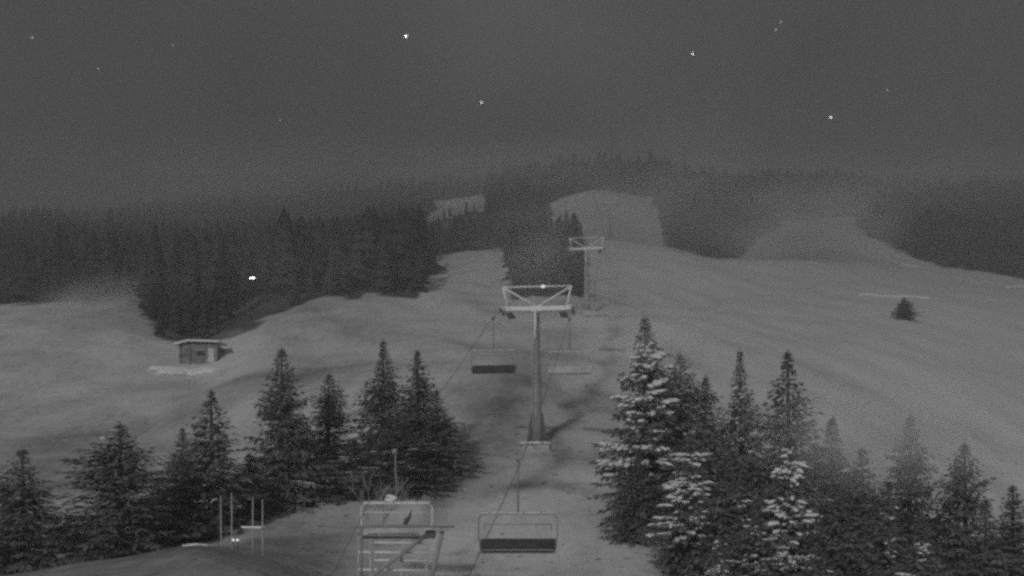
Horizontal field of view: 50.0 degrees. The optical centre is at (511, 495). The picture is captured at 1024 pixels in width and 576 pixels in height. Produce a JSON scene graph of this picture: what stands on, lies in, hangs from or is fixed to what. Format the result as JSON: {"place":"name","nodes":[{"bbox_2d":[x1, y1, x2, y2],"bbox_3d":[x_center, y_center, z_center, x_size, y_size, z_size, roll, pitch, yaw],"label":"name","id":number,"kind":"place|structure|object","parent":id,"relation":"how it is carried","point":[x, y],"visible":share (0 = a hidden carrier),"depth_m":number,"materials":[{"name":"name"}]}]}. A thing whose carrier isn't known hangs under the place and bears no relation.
{"place":"outdoors","nodes":[
{"label":"outdoors","id":0,"kind":"place"},
{"bbox_2d":[0,189,1023,575],"bbox_3d":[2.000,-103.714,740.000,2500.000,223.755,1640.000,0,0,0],"label":"snow slope","id":1,"kind":"structure","parent":0,"point":[946,369],"depth_m":123.57,"materials":[{"name":"white snow"}]},
{"bbox_2d":[0,447,84,574],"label":"spruce tree","id":2,"kind":"object","parent":1,"relation":"on","point":[24,561],"visible":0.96,"depth_m":51.65,"materials":[{"name":"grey plant"}]},
{"bbox_2d":[31,514,94,551],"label":"spruce tree","id":3,"kind":"object","parent":1,"relation":"on","point":[66,525],"visible":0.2,"depth_m":59.47,"materials":[{"name":"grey plant"}]},
{"bbox_2d":[14,422,202,562],"bbox_3d":[-19.774,-0.076,54.683,8.648,7.247,9.832,0,0,14],"label":"spruce tree","id":4,"kind":"object","parent":1,"relation":"on","point":[122,542],"visible":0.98,"depth_m":53.45,"materials":[{"name":"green plant"}]},
{"bbox_2d":[126,476,200,549],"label":"spruce tree","id":5,"kind":"object","parent":1,"relation":"on","point":[171,527],"visible":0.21,"depth_m":59.62,"materials":[{"name":"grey plant"}]},
{"bbox_2d":[148,425,206,533],"bbox_3d":[-19.330,-0.824,63.342,4.261,6.472,5.448,0,0,-28],"label":"spruce tree","id":6,"kind":"object","parent":1,"relation":"on","point":[169,467],"visible":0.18,"depth_m":62.82,"materials":[{"name":"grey plant"}]},
{"bbox_2d":[147,366,220,375],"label":"snow heap","id":7,"kind":"object","parent":1,"relation":"on","point":[172,370],"visible":0.99,"depth_m":118.03,"materials":[{"name":"white snow"}]},
{"bbox_2d":[182,543,214,545],"bbox_3d":[-12.079,1.898,42.305,1.193,0.156,0.600,0,0,0],"label":"snow strip","id":8,"kind":"object","parent":1,"relation":"on","point":[198,544],"visible":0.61,"depth_m":42.09,"materials":[{"name":"white snow"}]},
{"bbox_2d":[173,339,227,363],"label":"wooden hut","id":9,"kind":"object","parent":1,"relation":"on","point":[199,351],"visible":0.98,"depth_m":122.19,"materials":[{"name":"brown wood"}]},
{"bbox_2d":[197,350,204,356],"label":"window","id":10,"kind":"structure","parent":9,"relation":"in","point":[200,353],"depth_m":122.14,"materials":[{"name":"grey glass"}]},
{"bbox_2d":[208,348,213,361],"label":"door","id":11,"kind":"structure","parent":9,"relation":"in","point":[210,350],"depth_m":122.20,"materials":[{"name":"metal"}]},
{"bbox_2d":[210,498,218,546],"bbox_3d":[-11.663,1.136,43.000,0.349,2.090,0.070,0,0,0],"label":"curved lamp","id":12,"kind":"object","parent":1,"relation":"on","point":[218,517],"visible":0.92,"depth_m":42.99,"materials":[{"name":"metal"}]},
{"bbox_2d":[149,389,286,539],"bbox_3d":[-16.560,-1.531,60.251,6.354,8.692,7.600,0,0,18],"label":"spruce tree","id":13,"kind":"object","parent":1,"relation":"on","point":[211,491],"visible":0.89,"depth_m":59.60,"materials":[{"name":"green plant"}]},
{"bbox_2d":[220,495,221,548],"bbox_3d":[-10.992,1.079,41.500,0.076,2.220,0.052,0,0,0],"label":"marker pole","id":14,"kind":"object","parent":1,"relation":"on","point":[220,522],"visible":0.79,"depth_m":41.48,"materials":[{"name":"grey metal"}]},
{"bbox_2d":[231,493,232,550],"bbox_3d":[-10.584,1.071,41.500,0.076,2.384,0.052,0,0,0],"label":"marker pole","id":15,"kind":"object","parent":1,"relation":"on","point":[231,524],"visible":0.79,"depth_m":41.48,"materials":[{"name":"grey metal"}]},
{"bbox_2d":[203,453,295,521],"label":"spruce tree","id":16,"kind":"object","parent":1,"relation":"on","point":[266,510],"visible":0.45,"depth_m":62.71,"materials":[{"name":"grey plant"}]},
{"bbox_2d":[241,497,260,553],"bbox_3d":[-9.793,1.213,41.281,0.740,2.366,0.092,0,0,0],"label":"signpost","id":17,"kind":"object","parent":1,"relation":"on","point":[252,526],"visible":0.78,"depth_m":41.28,"materials":[{"name":"metal"}]},
{"bbox_2d":[249,277,255,296],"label":"street lamp","id":18,"kind":"object","parent":1,"relation":"on","point":[252,278],"visible":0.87,"depth_m":172.92,"materials":[{"name":"metal"}]},
{"bbox_2d":[262,499,263,555],"bbox_3d":[-9.419,1.278,41.500,0.076,2.314,0.052,0,0,0],"label":"marker pole","id":19,"kind":"object","parent":1,"relation":"on","point":[262,530],"visible":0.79,"depth_m":41.48,"materials":[{"name":"grey metal"}]},
{"bbox_2d":[232,347,363,513],"bbox_3d":[-13.120,-3.668,63.966,8.418,10.283,7.118,0,0,-26],"label":"spruce tree","id":20,"kind":"object","parent":1,"relation":"on","point":[282,459],"visible":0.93,"depth_m":63.60,"materials":[{"name":"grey plant"}]},
{"bbox_2d":[268,424,339,495],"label":"spruce tree","id":21,"kind":"object","parent":1,"relation":"on","point":[320,476],"visible":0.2,"depth_m":66.71,"materials":[{"name":"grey plant"}]},
{"bbox_2d":[298,372,380,482],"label":"spruce tree","id":22,"kind":"object","parent":1,"relation":"on","point":[334,419],"visible":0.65,"depth_m":69.71,"materials":[{"name":"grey plant"}]},
{"bbox_2d":[304,438,390,499],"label":"spruce tree","id":23,"kind":"object","parent":1,"relation":"on","point":[350,461],"visible":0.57,"depth_m":65.54,"materials":[{"name":"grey plant"}]},
{"bbox_2d":[344,468,414,546],"bbox_3d":[-6.028,0.534,52.037,2.485,3.946,3.894,0,0,28],"label":"bare shrub","id":24,"kind":"object","parent":1,"relation":"on","point":[387,508],"visible":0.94,"depth_m":52.06,"materials":[{"name":"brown plant"}]},
{"bbox_2d":[343,339,422,466],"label":"spruce tree","id":25,"kind":"object","parent":1,"relation":"on","point":[378,410],"visible":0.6,"depth_m":72.77,"materials":[{"name":"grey plant"}]},
{"bbox_2d":[317,510,453,575],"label":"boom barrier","id":26,"kind":"object","parent":1,"relation":"on","point":[405,523],"visible":1,"depth_m":41.96,"materials":[{"name":"metal"}]},
{"bbox_2d":[321,422,461,493],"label":"spruce tree","id":27,"kind":"object","parent":1,"relation":"on","point":[405,465],"visible":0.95,"depth_m":65.21,"materials":[{"name":"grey plant"}]},
{"bbox_2d":[358,520,443,575],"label":"railing","id":28,"kind":"object","parent":1,"relation":"on","point":[429,534],"visible":0.95,"depth_m":42.96,"materials":[{"name":"metal"}]},
{"bbox_2d":[372,349,476,467],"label":"spruce tree","id":29,"kind":"object","parent":1,"relation":"on","point":[412,414],"visible":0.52,"depth_m":70.54,"materials":[{"name":"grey plant"}]},
{"bbox_2d":[409,389,485,476],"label":"spruce tree","id":30,"kind":"object","parent":1,"relation":"on","point":[435,435],"visible":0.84,"depth_m":68.50,"materials":[{"name":"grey plant"}]},
{"bbox_2d":[0,150,1023,337],"bbox_3d":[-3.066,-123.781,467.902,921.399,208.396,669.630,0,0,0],"label":"forest","id":31,"kind":"object","parent":1,"relation":"on","point":[199,267],"visible":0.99,"depth_m":345.88,"materials":[{"name":"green plant"}]},
{"bbox_2d":[498,280,574,449],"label":"lift tower","id":32,"kind":"structure","parent":1,"relation":"on","point":[538,439],"depth_m":74.78,"materials":[{"name":"metal"}]},
{"bbox_2d":[328,182,609,575],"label":"haul rope","id":33,"kind":"object","parent":32,"relation":"attached to","point":[416,423],"visible":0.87,"depth_m":47.88,"materials":[{"name":"metal"}]},
{"bbox_2d":[361,449,432,538],"bbox_3d":[-4.844,-0.093,45.426,3.054,3.715,0.789,0,0,6],"label":"lift chair","id":34,"kind":"object","parent":33,"relation":"hanging from","point":[390,499],"visible":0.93,"depth_m":45.65,"materials":[{"name":"metal"}]},
{"bbox_2d":[471,316,516,373],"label":"lift chair","id":35,"kind":"object","parent":33,"relation":"hanging from","point":[481,369],"visible":1,"depth_m":71.66,"materials":[{"name":"grey metal"}]},
{"bbox_2d":[468,184,622,575],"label":"haul rope","id":36,"kind":"object","parent":32,"relation":"attached to","point":[527,443],"visible":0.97,"depth_m":41.26,"materials":[{"name":"metal"}]},
{"bbox_2d":[478,455,557,552],"bbox_3d":[0.227,0.296,41.425,3.054,3.715,0.789,0,0,0],"label":"lift chair","id":37,"kind":"object","parent":36,"relation":"hanging from","point":[519,545],"visible":0.99,"depth_m":41.72,"materials":[{"name":"grey metal"}]},
{"bbox_2d":[546,316,592,374],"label":"lift chair","id":38,"kind":"object","parent":36,"relation":"hanging from","point":[573,369],"visible":1,"depth_m":71.36,"materials":[{"name":"metal"}]},
{"bbox_2d":[581,281,609,316],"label":"lift chair","id":39,"kind":"object","parent":36,"relation":"hanging from","point":[597,313],"visible":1,"depth_m":118.17,"materials":[{"name":"metal"}]},
{"bbox_2d":[568,237,604,313],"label":"lift tower","id":40,"kind":"structure","parent":1,"relation":"on","point":[586,307],"depth_m":151.79,"materials":[{"name":"metal"}]},
{"bbox_2d":[601,197,618,239],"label":"lift tower","id":41,"kind":"structure","parent":1,"relation":"on","point":[609,232],"depth_m":299.78,"materials":[{"name":"metal"}]},
{"bbox_2d":[598,447,666,545],"bbox_3d":[5.896,0.117,55.246,3.720,5.127,4.757,0,0,-36],"label":"spruce tree","id":42,"kind":"object","parent":1,"relation":"on","point":[633,525],"visible":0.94,"depth_m":54.70,"materials":[{"name":"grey plant"}]},
{"bbox_2d":[585,312,725,528],"bbox_3d":[7.641,-3.647,57.380,7.533,12.145,7.946,0,0,7],"label":"spruce tree","id":43,"kind":"object","parent":1,"relation":"on","point":[645,408],"visible":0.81,"depth_m":57.24,"materials":[{"name":"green plant"}]},
{"bbox_2d":[638,431,727,575],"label":"spruce tree","id":44,"kind":"object","parent":1,"relation":"on","point":[681,527],"visible":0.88,"depth_m":49.55,"materials":[{"name":"grey plant"}]},
{"bbox_2d":[649,350,746,504],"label":"spruce tree","id":45,"kind":"object","parent":1,"relation":"on","point":[685,399],"visible":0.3,"depth_m":65.42,"materials":[{"name":"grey plant"}]},
{"bbox_2d":[679,374,746,546],"bbox_3d":[11.397,-1.787,61.581,5.987,10.247,6.580,0,0,2],"label":"spruce tree","id":46,"kind":"object","parent":1,"relation":"on","point":[705,446],"visible":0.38,"depth_m":61.71,"materials":[{"name":"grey plant"}]},
{"bbox_2d":[703,533,739,575],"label":"spruce tree","id":47,"kind":"object","parent":1,"relation":"on","point":[718,569],"visible":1,"depth_m":37.86,"materials":[{"name":"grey plant"}]},
{"bbox_2d":[692,446,774,575],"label":"spruce tree","id":48,"kind":"object","parent":1,"relation":"on","point":[726,516],"visible":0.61,"depth_m":47.74,"materials":[{"name":"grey plant"}]},
{"bbox_2d":[710,347,773,533],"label":"spruce tree","id":49,"kind":"object","parent":1,"relation":"on","point":[741,445],"visible":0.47,"depth_m":66.68,"materials":[{"name":"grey plant"}]},
{"bbox_2d":[720,493,790,575],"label":"spruce tree","id":50,"kind":"object","parent":1,"relation":"on","point":[751,563],"visible":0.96,"depth_m":41.80,"materials":[{"name":"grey plant"}]},
{"bbox_2d":[719,349,855,556],"bbox_3d":[15.922,-1.912,63.698,9.516,13.344,7.957,0,0,-17],"label":"spruce tree","id":51,"kind":"object","parent":1,"relation":"on","point":[779,407],"visible":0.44,"depth_m":63.49,"materials":[{"name":"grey plant"}]},
{"bbox_2d":[753,435,863,575],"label":"spruce tree","id":52,"kind":"object","parent":1,"relation":"on","point":[792,512],"visible":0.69,"depth_m":47.59,"materials":[{"name":"grey plant"}]},
{"bbox_2d":[798,543,839,575],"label":"spruce tree","id":53,"kind":"object","parent":1,"relation":"on","point":[815,554],"visible":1,"depth_m":35.86,"materials":[{"name":"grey plant"}]},
{"bbox_2d":[794,414,880,567],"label":"spruce tree","id":54,"kind":"object","parent":1,"relation":"on","point":[838,472],"visible":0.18,"depth_m":66.71,"materials":[{"name":"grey plant"}]},
{"bbox_2d":[790,478,891,575],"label":"spruce tree","id":55,"kind":"object","parent":1,"relation":"on","point":[837,548],"visible":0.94,"depth_m":43.72,"materials":[{"name":"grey plant"}]},
{"bbox_2d":[802,446,913,574],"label":"spruce tree","id":56,"kind":"object","parent":1,"relation":"on","point":[864,499],"visible":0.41,"depth_m":59.58,"materials":[{"name":"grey plant"}]},
{"bbox_2d":[840,478,934,575],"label":"spruce tree","id":57,"kind":"object","parent":1,"relation":"on","point":[888,547],"visible":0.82,"depth_m":48.85,"materials":[{"name":"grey plant"}]},
{"bbox_2d":[858,292,929,298],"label":"snow fence","id":58,"kind":"object","parent":1,"relation":"on","point":[898,296],"visible":0.99,"depth_m":234.89,"materials":[{"name":"grey wood"}]},
{"bbox_2d":[890,297,923,319],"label":"spruce tree","id":59,"kind":"object","parent":1,"relation":"on","point":[905,311],"visible":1,"depth_m":204.50,"materials":[{"name":"grey plant"}]},
{"bbox_2d":[901,263,919,267],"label":"snow fence","id":60,"kind":"object","parent":1,"relation":"on","point":[913,265],"visible":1,"depth_m":321.89,"materials":[{"name":"grey wood"}]},
{"bbox_2d":[870,413,962,572],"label":"spruce tree","id":61,"kind":"object","parent":1,"relation":"on","point":[909,471],"visible":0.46,"depth_m":66.42,"materials":[{"name":"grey plant"}]},
{"bbox_2d":[883,507,952,575],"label":"spruce tree","id":62,"kind":"object","parent":1,"relation":"on","point":[921,569],"visible":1,"depth_m":40.92,"materials":[{"name":"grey plant"}]},
{"bbox_2d":[905,442,1005,575],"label":"spruce tree","id":63,"kind":"object","parent":1,"relation":"on","point":[965,512],"visible":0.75,"depth_m":63.66,"materials":[{"name":"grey plant"}]},
{"bbox_2d":[948,485,1023,575],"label":"spruce tree","id":64,"kind":"object","parent":1,"relation":"on","point":[1012,540],"visible":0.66,"depth_m":61.52,"materials":[{"name":"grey plant"}]},
{"bbox_2d":[958,497,1020,575],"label":"spruce tree","id":65,"kind":"object","parent":1,"relation":"on","point":[983,560],"visible":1,"depth_m":43.79,"materials":[{"name":"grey plant"}]},
{"bbox_2d":[1005,285,1023,287],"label":"snow fence","id":66,"kind":"object","parent":1,"relation":"on","point":[1013,286],"visible":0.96,"depth_m":299.90,"materials":[{"name":"grey wood"}]},
{"bbox_2d":[0,0,1023,219],"label":"sky","id":67,"kind":"structure","parent":0,"point":[281,97],"materials":[{"name":"grey"}]}
]}

